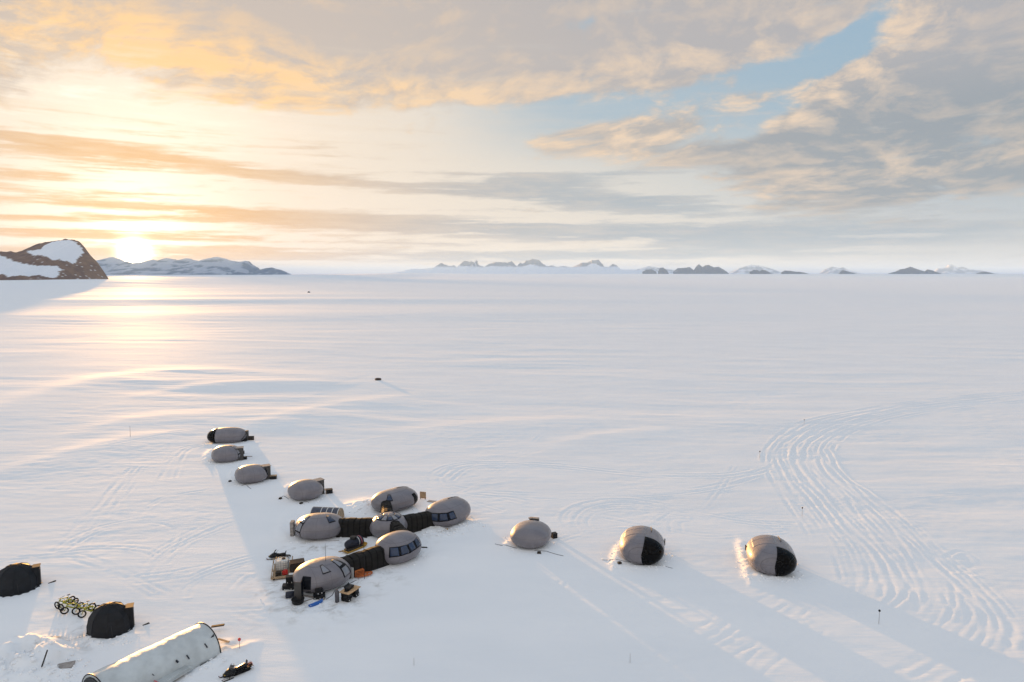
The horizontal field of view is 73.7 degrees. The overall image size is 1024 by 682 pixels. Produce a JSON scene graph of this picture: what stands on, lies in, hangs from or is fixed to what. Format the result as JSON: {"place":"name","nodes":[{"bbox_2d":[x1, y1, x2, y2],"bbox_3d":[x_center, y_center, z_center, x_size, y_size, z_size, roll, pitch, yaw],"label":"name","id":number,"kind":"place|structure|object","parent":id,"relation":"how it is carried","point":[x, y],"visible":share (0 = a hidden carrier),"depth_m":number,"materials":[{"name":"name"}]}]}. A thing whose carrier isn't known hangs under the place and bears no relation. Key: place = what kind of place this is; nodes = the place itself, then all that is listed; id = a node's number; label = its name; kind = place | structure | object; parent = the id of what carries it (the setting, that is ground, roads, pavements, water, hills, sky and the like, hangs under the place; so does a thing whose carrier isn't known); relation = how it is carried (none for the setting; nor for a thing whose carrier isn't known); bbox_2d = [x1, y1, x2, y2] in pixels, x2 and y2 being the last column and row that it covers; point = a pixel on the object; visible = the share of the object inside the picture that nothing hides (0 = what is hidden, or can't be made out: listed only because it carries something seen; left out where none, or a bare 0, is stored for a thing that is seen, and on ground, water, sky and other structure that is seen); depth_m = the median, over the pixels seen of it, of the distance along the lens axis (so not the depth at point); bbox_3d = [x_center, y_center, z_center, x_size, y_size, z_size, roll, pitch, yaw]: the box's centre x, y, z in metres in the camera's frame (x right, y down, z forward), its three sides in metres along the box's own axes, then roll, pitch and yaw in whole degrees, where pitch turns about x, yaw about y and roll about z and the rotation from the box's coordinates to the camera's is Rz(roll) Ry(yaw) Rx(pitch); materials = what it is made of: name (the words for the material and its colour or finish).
{"place":"outdoors","nodes":[
{"label":"outdoors","id":0,"kind":"place"},
{"bbox_2d":[0,239,108,279],"bbox_3d":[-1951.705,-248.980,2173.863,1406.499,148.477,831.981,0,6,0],"label":"rocky hill","id":1,"kind":"structure","parent":0,"point":[64,259],"depth_m":2025.52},
{"bbox_2d":[96,257,259,274],"bbox_3d":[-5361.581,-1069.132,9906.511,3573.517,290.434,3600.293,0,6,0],"label":"mountain range","id":2,"kind":"structure","parent":0,"point":[185,266],"depth_m":9159.10,"materials":[{"name":"white snow"}]},
{"bbox_2d":[228,272,250,274],"bbox_3d":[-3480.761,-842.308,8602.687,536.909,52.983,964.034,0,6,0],"label":"coastal ridge","id":3,"kind":"structure","parent":0,"point":[238,273],"depth_m":8448.16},
{"bbox_2d":[247,267,291,274],"bbox_3d":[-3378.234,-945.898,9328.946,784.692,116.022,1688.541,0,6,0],"label":"coastal ridge","id":4,"kind":"structure","parent":0,"point":[269,271],"depth_m":9005.98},
{"bbox_2d":[0,273,1023,681],"bbox_3d":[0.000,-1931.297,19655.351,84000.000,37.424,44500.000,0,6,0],"label":"snow field","id":5,"kind":"structure","parent":0,"point":[588,419],"depth_m":117.19,"materials":[{"name":"white snow"}]},
{"bbox_2d":[0,562,55,597],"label":"dome tent","id":6,"kind":"object","parent":5,"relation":"on","point":[18,578],"visible":1,"depth_m":70.92,"materials":[{"name":"grey fabric"}]},
{"bbox_2d":[54,594,75,608],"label":"fat bike","id":7,"kind":"object","parent":5,"relation":"on","point":[58,602],"visible":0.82,"depth_m":67.59,"materials":[{"name":"metal"}]},
{"bbox_2d":[57,660,75,668],"bbox_3d":[-37.590,27.221,57.212,1.600,0.060,1.000,-3,6,-24],"label":"plywood sheet","id":8,"kind":"object","parent":5,"relation":"on","point":[69,664],"visible":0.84,"depth_m":57.28,"materials":[{"name":"beige wood"}]},
{"bbox_2d":[58,596,78,610],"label":"fat bike","id":9,"kind":"object","parent":5,"relation":"on","point":[72,601],"visible":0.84,"depth_m":67.54,"materials":[{"name":"yellow metal"}]},
{"bbox_2d":[60,600,84,613],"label":"fat bike","id":10,"kind":"object","parent":5,"relation":"on","point":[67,608],"visible":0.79,"depth_m":66.60,"materials":[{"name":"metal"}]},
{"bbox_2d":[71,600,95,614],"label":"fat bike","id":11,"kind":"object","parent":5,"relation":"on","point":[78,608],"visible":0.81,"depth_m":66.43,"materials":[{"name":"yellow metal"}]},
{"bbox_2d":[77,602,98,617],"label":"fat bike","id":12,"kind":"object","parent":5,"relation":"on","point":[85,610],"visible":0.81,"depth_m":65.79,"materials":[{"name":"yellow metal"}]},
{"bbox_2d":[86,601,148,638],"bbox_3d":[-37.206,25.622,63.563,4.103,2.674,4.656,3,7,30],"label":"dome tent","id":13,"kind":"object","parent":5,"relation":"on","point":[114,619],"visible":0.99,"depth_m":62.43,"materials":[{"name":"grey fabric"}]},
{"bbox_2d":[82,622,220,681],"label":"tunnel tent","id":14,"kind":"object","parent":5,"relation":"on","point":[196,645],"visible":1,"depth_m":56.05,"materials":[{"name":"white fabric"}]},
{"bbox_2d":[154,665,193,681],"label":"sheet bundle","id":15,"kind":"object","parent":5,"relation":"on","point":[177,674],"visible":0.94,"depth_m":55.43,"materials":[{"name":"white fabric"}]},
{"bbox_2d":[211,624,224,627],"bbox_3d":[-27.213,26.336,63.161,1.152,0.196,0.300,-1,6,-10],"label":"plank","id":16,"kind":"object","parent":5,"relation":"on","point":[217,625],"visible":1,"depth_m":63.08,"materials":[{"name":"brown wood"}]},
{"bbox_2d":[211,445,243,462],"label":"shelter pod","id":17,"kind":"object","parent":5,"relation":"on","point":[225,453],"visible":0.96,"depth_m":119.59,"materials":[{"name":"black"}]},
{"bbox_2d":[235,446,243,460],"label":"door porch","id":18,"kind":"structure","parent":17,"relation":"in","point":[240,448],"depth_m":121.01,"materials":[{"name":"grey wood"}]},
{"bbox_2d":[207,427,248,442],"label":"shelter pod","id":19,"kind":"object","parent":5,"relation":"on","point":[227,435],"visible":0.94,"depth_m":132.96,"materials":[{"name":"grey fabric"}]},
{"bbox_2d":[218,659,253,681],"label":"snowmobile","id":20,"kind":"object","parent":5,"relation":"on","point":[230,671],"visible":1,"depth_m":56.29,"materials":[{"name":"plastic"}]},
{"bbox_2d":[234,464,270,483],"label":"shelter pod","id":21,"kind":"object","parent":5,"relation":"on","point":[250,473],"visible":0.98,"depth_m":107.61,"materials":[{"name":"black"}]},
{"bbox_2d":[262,464,270,479],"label":"door porch","id":22,"kind":"structure","parent":21,"relation":"in","point":[267,466],"depth_m":109.86,"materials":[{"name":"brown wood"}]},
{"bbox_2d":[266,549,290,559],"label":"snowmobile","id":23,"kind":"object","parent":5,"relation":"on","point":[274,554],"visible":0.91,"depth_m":79.28,"materials":[{"name":"plastic"}]},
{"bbox_2d":[271,556,292,579],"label":"tank sledge","id":24,"kind":"object","parent":5,"relation":"on","point":[273,577],"visible":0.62,"depth_m":74.95,"materials":[{"name":"brown wood"}]},
{"bbox_2d":[275,571,280,576],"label":"storage crate","id":25,"kind":"object","parent":24,"relation":"on","point":[277,573],"visible":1,"depth_m":74.29,"materials":[{"name":"black plastic"}]},
{"bbox_2d":[275,556,288,570],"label":"water tank","id":26,"kind":"object","parent":24,"relation":"on","point":[281,563],"visible":1,"depth_m":75.77,"materials":[{"name":"white plastic"}]},
{"bbox_2d":[282,569,287,574],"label":"jerrycan","id":27,"kind":"object","parent":24,"relation":"on","point":[284,572],"visible":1,"depth_m":74.54,"materials":[{"name":"red plastic"}]},
{"bbox_2d":[282,582,293,589],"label":"storage crate","id":28,"kind":"object","parent":5,"relation":"on","point":[287,586],"visible":0.88,"depth_m":71.44,"materials":[{"name":"black plastic"}]},
{"bbox_2d":[286,575,292,582],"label":"storage crate","id":29,"kind":"object","parent":28,"relation":"on","point":[289,578],"visible":0.86,"depth_m":72.01,"materials":[{"name":"black plastic"}]},
{"bbox_2d":[285,591,293,597],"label":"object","id":30,"kind":"object","parent":5,"relation":"on","point":[289,594],"visible":0.88,"depth_m":69.51,"materials":[{"name":"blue plastic"}]},
{"bbox_2d":[289,558,304,572],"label":"storage crate","id":31,"kind":"object","parent":5,"relation":"on","point":[295,564],"visible":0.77,"depth_m":75.00,"materials":[{"name":"brown wood"}]},
{"bbox_2d":[291,596,304,604],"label":"rubber tub","id":32,"kind":"object","parent":5,"relation":"on","point":[295,600],"visible":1,"depth_m":68.37,"materials":[{"name":"black rubber"}]},
{"bbox_2d":[287,477,324,500],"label":"shelter pod","id":33,"kind":"object","parent":5,"relation":"on","point":[304,489],"visible":1,"depth_m":99.61,"materials":[{"name":"grey fabric"}]},
{"bbox_2d":[314,477,324,493],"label":"door porch","id":34,"kind":"structure","parent":33,"relation":"in","point":[321,480],"depth_m":102.39,"materials":[{"name":"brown wood"}]},
{"bbox_2d":[308,599,322,606],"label":"pulk sled","id":35,"kind":"object","parent":5,"relation":"on","point":[315,603],"visible":1,"depth_m":68.45,"materials":[{"name":"blue plastic"}]},
{"bbox_2d":[290,512,341,539],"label":"shelter pod","id":36,"kind":"object","parent":5,"relation":"on","point":[319,526],"visible":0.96,"depth_m":84.78,"materials":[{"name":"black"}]},
{"bbox_2d":[290,520,294,535],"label":"door panel","id":37,"kind":"structure","parent":36,"relation":"in","point":[292,524],"depth_m":85.93,"materials":[{"name":"grey"}]},
{"bbox_2d":[295,516,309,538],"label":"window frame","id":38,"kind":"structure","parent":36,"relation":"in","point":[298,528],"depth_m":84.73,"materials":[{"name":"black"}]},
{"bbox_2d":[326,515,334,522],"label":"window frame","id":39,"kind":"structure","parent":36,"relation":"in","point":[330,520],"depth_m":85.48,"materials":[{"name":"black"}]},
{"bbox_2d":[318,592,324,599],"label":"storage crate","id":40,"kind":"object","parent":5,"relation":"on","point":[321,596],"visible":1,"depth_m":69.45,"materials":[{"name":"black plastic"}]},
{"bbox_2d":[293,548,350,599],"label":"shelter pod","id":41,"kind":"object","parent":5,"relation":"on","point":[326,573],"visible":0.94,"depth_m":70.93,"materials":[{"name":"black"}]},
{"bbox_2d":[294,582,300,599],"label":"door","id":42,"kind":"structure","parent":41,"relation":"in","point":[297,585],"depth_m":68.98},
{"bbox_2d":[301,577,303,597],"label":"door","id":43,"kind":"structure","parent":41,"relation":"in","point":[302,592],"depth_m":69.62,"materials":[{"name":"black"}]},
{"bbox_2d":[303,576,310,592],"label":"doorway","id":44,"kind":"structure","parent":41,"relation":"in","point":[306,580],"depth_m":69.90,"materials":[{"name":"black"}]},
{"bbox_2d":[320,564,330,573],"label":"window frame","id":45,"kind":"structure","parent":41,"relation":"in","point":[324,570],"depth_m":71.02,"materials":[{"name":"black"}]},
{"bbox_2d":[331,559,350,577],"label":"window frame","id":46,"kind":"structure","parent":41,"relation":"in","point":[343,566],"depth_m":72.31,"materials":[{"name":"black"}]},
{"bbox_2d":[310,506,343,517],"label":"solar shelter","id":47,"kind":"object","parent":5,"relation":"on","point":[338,511],"visible":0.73,"depth_m":91.42,"materials":[{"name":"beige fabric"}]},
{"bbox_2d":[326,488,332,493],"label":"storage crate","id":48,"kind":"object","parent":5,"relation":"on","point":[329,490],"visible":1,"depth_m":102.77,"materials":[{"name":"black plastic"}]},
{"bbox_2d":[335,589,338,602],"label":"gas cylinder","id":49,"kind":"object","parent":5,"relation":"on","point":[336,596],"visible":1,"depth_m":68.67,"materials":[{"name":"grey paint"}]},
{"bbox_2d":[339,585,360,601],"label":"work table","id":50,"kind":"object","parent":5,"relation":"on","point":[350,594],"visible":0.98,"depth_m":69.10,"materials":[{"name":"brown wood"}]},
{"bbox_2d":[344,582,353,591],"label":"camp stove","id":51,"kind":"object","parent":50,"relation":"on","point":[348,587],"visible":1,"depth_m":69.52,"materials":[{"name":"black metal"}]},
{"bbox_2d":[351,567,353,578],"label":"propped board","id":52,"kind":"object","parent":5,"relation":"on","point":[352,573],"visible":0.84,"depth_m":74.01,"materials":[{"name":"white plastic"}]},
{"bbox_2d":[342,542,366,552],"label":"cargo sledge","id":53,"kind":"object","parent":5,"relation":"on","point":[353,549],"visible":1,"depth_m":81.69,"materials":[{"name":"yellow wood"}]},
{"bbox_2d":[344,535,363,548],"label":"fuel bladder","id":54,"kind":"object","parent":53,"relation":"on","point":[353,541],"visible":1,"depth_m":82.08,"materials":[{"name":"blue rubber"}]},
{"bbox_2d":[336,517,373,536],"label":"connecting tunnel","id":55,"kind":"structure","parent":5,"relation":"on","point":[351,526],"depth_m":85.67,"materials":[{"name":"fabric"}]},
{"bbox_2d":[355,568,363,577],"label":"orange crate","id":56,"kind":"object","parent":5,"relation":"on","point":[359,571],"visible":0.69,"depth_m":74.49,"materials":[{"name":"plastic"}]},
{"bbox_2d":[355,571,372,577],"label":"duffel bag","id":57,"kind":"object","parent":5,"relation":"on","point":[367,573],"visible":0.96,"depth_m":74.43,"materials":[{"name":"orange fabric"}]},
{"bbox_2d":[340,545,388,578],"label":"connecting tunnel","id":58,"kind":"structure","parent":5,"relation":"on","point":[373,558],"depth_m":75.82,"materials":[{"name":"fabric"}]},
{"bbox_2d":[381,500,392,512],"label":"connecting tunnel","id":59,"kind":"structure","parent":5,"relation":"on","point":[386,505],"depth_m":91.48,"materials":[{"name":"fabric"}]},
{"bbox_2d":[370,511,407,537],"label":"dome pod","id":60,"kind":"object","parent":5,"relation":"on","point":[380,525],"visible":0.81,"depth_m":84.99,"materials":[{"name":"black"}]},
{"bbox_2d":[371,486,417,511],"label":"shelter pod","id":61,"kind":"object","parent":5,"relation":"on","point":[402,497],"visible":0.88,"depth_m":94.91,"materials":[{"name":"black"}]},
{"bbox_2d":[386,494,392,500],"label":"window frame","id":62,"kind":"structure","parent":61,"relation":"in","point":[389,498],"depth_m":93.98,"materials":[{"name":"black"}]},
{"bbox_2d":[375,530,421,563],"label":"shelter pod","id":63,"kind":"object","parent":5,"relation":"on","point":[401,546],"visible":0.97,"depth_m":77.86,"materials":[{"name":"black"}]},
{"bbox_2d":[389,537,420,557],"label":"window frame","id":64,"kind":"structure","parent":63,"relation":"in","point":[399,551],"depth_m":77.31,"materials":[{"name":"black"}]},
{"bbox_2d":[390,520,407,531],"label":"connecting tunnel","id":65,"kind":"structure","parent":5,"relation":"on","point":[396,525],"depth_m":83.49,"materials":[{"name":"fabric"}]},
{"bbox_2d":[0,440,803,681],"bbox_3d":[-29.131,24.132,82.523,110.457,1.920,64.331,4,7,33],"label":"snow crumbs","id":66,"kind":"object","parent":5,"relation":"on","point":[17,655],"visible":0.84,"depth_m":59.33,"materials":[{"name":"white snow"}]},
{"bbox_2d":[403,511,434,532],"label":"connecting tunnel","id":67,"kind":"structure","parent":5,"relation":"on","point":[419,521],"depth_m":87.54,"materials":[{"name":"fabric"}]},
{"bbox_2d":[420,491,425,499],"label":"standing panel","id":68,"kind":"object","parent":5,"relation":"on","point":[422,494],"visible":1,"depth_m":100.12,"materials":[{"name":"brown wood"}]},
{"bbox_2d":[425,496,470,526],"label":"shelter pod","id":69,"kind":"object","parent":5,"relation":"on","point":[449,511],"visible":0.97,"depth_m":89.14,"materials":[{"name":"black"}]},
{"bbox_2d":[431,510,456,521],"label":"window frame","id":70,"kind":"structure","parent":69,"relation":"in","point":[436,517],"depth_m":88.06,"materials":[{"name":"black"}]},
{"bbox_2d":[510,517,551,548],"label":"shelter pod","id":71,"kind":"object","parent":5,"relation":"on","point":[533,533],"visible":1,"depth_m":82.19,"materials":[{"name":"grey fabric"}]},
{"bbox_2d":[551,532,557,538],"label":"storage crate","id":72,"kind":"object","parent":5,"relation":"on","point":[554,535],"visible":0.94,"depth_m":85.36,"materials":[{"name":"black plastic"}]},
{"bbox_2d":[619,525,664,564],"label":"shelter pod","id":73,"kind":"object","parent":5,"relation":"on","point":[641,545],"visible":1,"depth_m":77.71,"materials":[{"name":"grey plastic"}]},
{"bbox_2d":[745,535,796,575],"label":"shelter pod","id":74,"kind":"object","parent":5,"relation":"on","point":[772,555],"visible":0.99,"depth_m":74.91,"materials":[{"name":"grey plastic"}]},
{"bbox_2d":[0,0,1023,273],"label":"sky","id":75,"kind":"structure","parent":0,"point":[289,136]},
{"bbox_2d":[395,259,672,273],"bbox_3d":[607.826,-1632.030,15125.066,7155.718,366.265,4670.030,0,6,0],"label":"snowy massif","id":76,"kind":"structure","parent":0,"point":[533,266],"depth_m":14094.19,"materials":[{"name":"white snow"}]},
{"bbox_2d":[642,269,656,273],"bbox_3d":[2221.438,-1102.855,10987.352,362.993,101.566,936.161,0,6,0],"label":"rock islet","id":77,"kind":"object","parent":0,"point":[650,271],"visible":0.7,"depth_m":10804.98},
{"bbox_2d":[637,266,674,272],"bbox_3d":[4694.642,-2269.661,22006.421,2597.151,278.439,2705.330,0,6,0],"label":"pale mountain","id":78,"kind":"structure","parent":0,"point":[655,269],"depth_m":21635.07,"materials":[{"name":"white snow"}]},
{"bbox_2d":[658,268,668,273],"bbox_3d":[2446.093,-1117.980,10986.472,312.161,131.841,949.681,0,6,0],"label":"rock islet","id":79,"kind":"object","parent":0,"point":[662,271],"visible":0.69,"depth_m":10786.86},
{"bbox_2d":[673,267,696,273],"bbox_3d":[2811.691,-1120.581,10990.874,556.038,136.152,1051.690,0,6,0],"label":"rock islet","id":80,"kind":"object","parent":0,"point":[688,270],"visible":0.66,"depth_m":10776.48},
{"bbox_2d":[694,264,728,273],"bbox_3d":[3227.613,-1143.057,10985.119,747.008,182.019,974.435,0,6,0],"label":"rock islet","id":81,"kind":"object","parent":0,"point":[705,269],"visible":0.73,"depth_m":10767.41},
{"bbox_2d":[729,265,780,273],"bbox_3d":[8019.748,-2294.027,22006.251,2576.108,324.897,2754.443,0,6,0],"label":"pale mountain","id":82,"kind":"structure","parent":0,"point":[748,269],"depth_m":21494.44,"materials":[{"name":"white snow"}]},
{"bbox_2d":[750,270,762,273],"bbox_3d":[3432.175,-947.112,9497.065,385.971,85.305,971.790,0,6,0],"label":"rock islet","id":83,"kind":"object","parent":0,"point":[755,272],"visible":0.62,"depth_m":9334.55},
{"bbox_2d":[760,270,770,273],"bbox_3d":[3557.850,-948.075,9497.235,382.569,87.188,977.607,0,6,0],"label":"rock islet","id":84,"kind":"object","parent":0,"point":[764,271],"visible":0.48,"depth_m":9329.10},
{"bbox_2d":[781,270,799,273],"bbox_3d":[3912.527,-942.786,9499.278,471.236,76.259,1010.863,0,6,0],"label":"rock islet","id":85,"kind":"object","parent":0,"point":[788,272],"visible":0.63,"depth_m":9340.71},
{"bbox_2d":[819,267,862,273],"bbox_3d":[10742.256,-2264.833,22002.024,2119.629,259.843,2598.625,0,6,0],"label":"pale mountain","id":86,"kind":"structure","parent":0,"point":[833,270],"depth_m":21521.03,"materials":[{"name":"white snow"}]},
{"bbox_2d":[839,270,854,273],"bbox_3d":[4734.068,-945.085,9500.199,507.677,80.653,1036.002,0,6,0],"label":"rock islet","id":87,"kind":"object","parent":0,"point":[844,272],"visible":0.55,"depth_m":9336.66,"materials":[{"name":"grey stone"}]},
{"bbox_2d":[888,267,930,273],"bbox_3d":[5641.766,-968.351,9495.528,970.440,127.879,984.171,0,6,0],"label":"rock islet","id":88,"kind":"object","parent":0,"point":[910,270],"visible":0.5,"depth_m":9308.13,"materials":[{"name":"grey stone"}]},
{"bbox_2d":[925,269,940,273],"bbox_3d":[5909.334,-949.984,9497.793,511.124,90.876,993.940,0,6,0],"label":"rock islet","id":89,"kind":"object","parent":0,"point":[931,271],"visible":0.49,"depth_m":9322.57,"materials":[{"name":"grey stone"}]},
{"bbox_2d":[935,264,999,273],"bbox_3d":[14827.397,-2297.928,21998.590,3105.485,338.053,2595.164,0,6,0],"label":"pale mountain","id":90,"kind":"structure","parent":0,"point":[950,269],"depth_m":21460.16,"materials":[{"name":"white snow"}]},
{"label":"plank","id":91,"kind":"object","parent":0,"visible":0},
{"bbox_2d":[313,593,319,599],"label":"storage crate","id":92,"kind":"object","parent":91,"relation":"on","point":[315,596],"visible":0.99,"depth_m":69.37,"materials":[{"name":"black plastic"}]},
{"bbox_2d":[315,587,322,594],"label":"storage crate","id":93,"kind":"object","parent":92,"relation":"on","point":[318,591],"visible":1,"depth_m":69.61,"materials":[{"name":"black plastic"}]}
]}

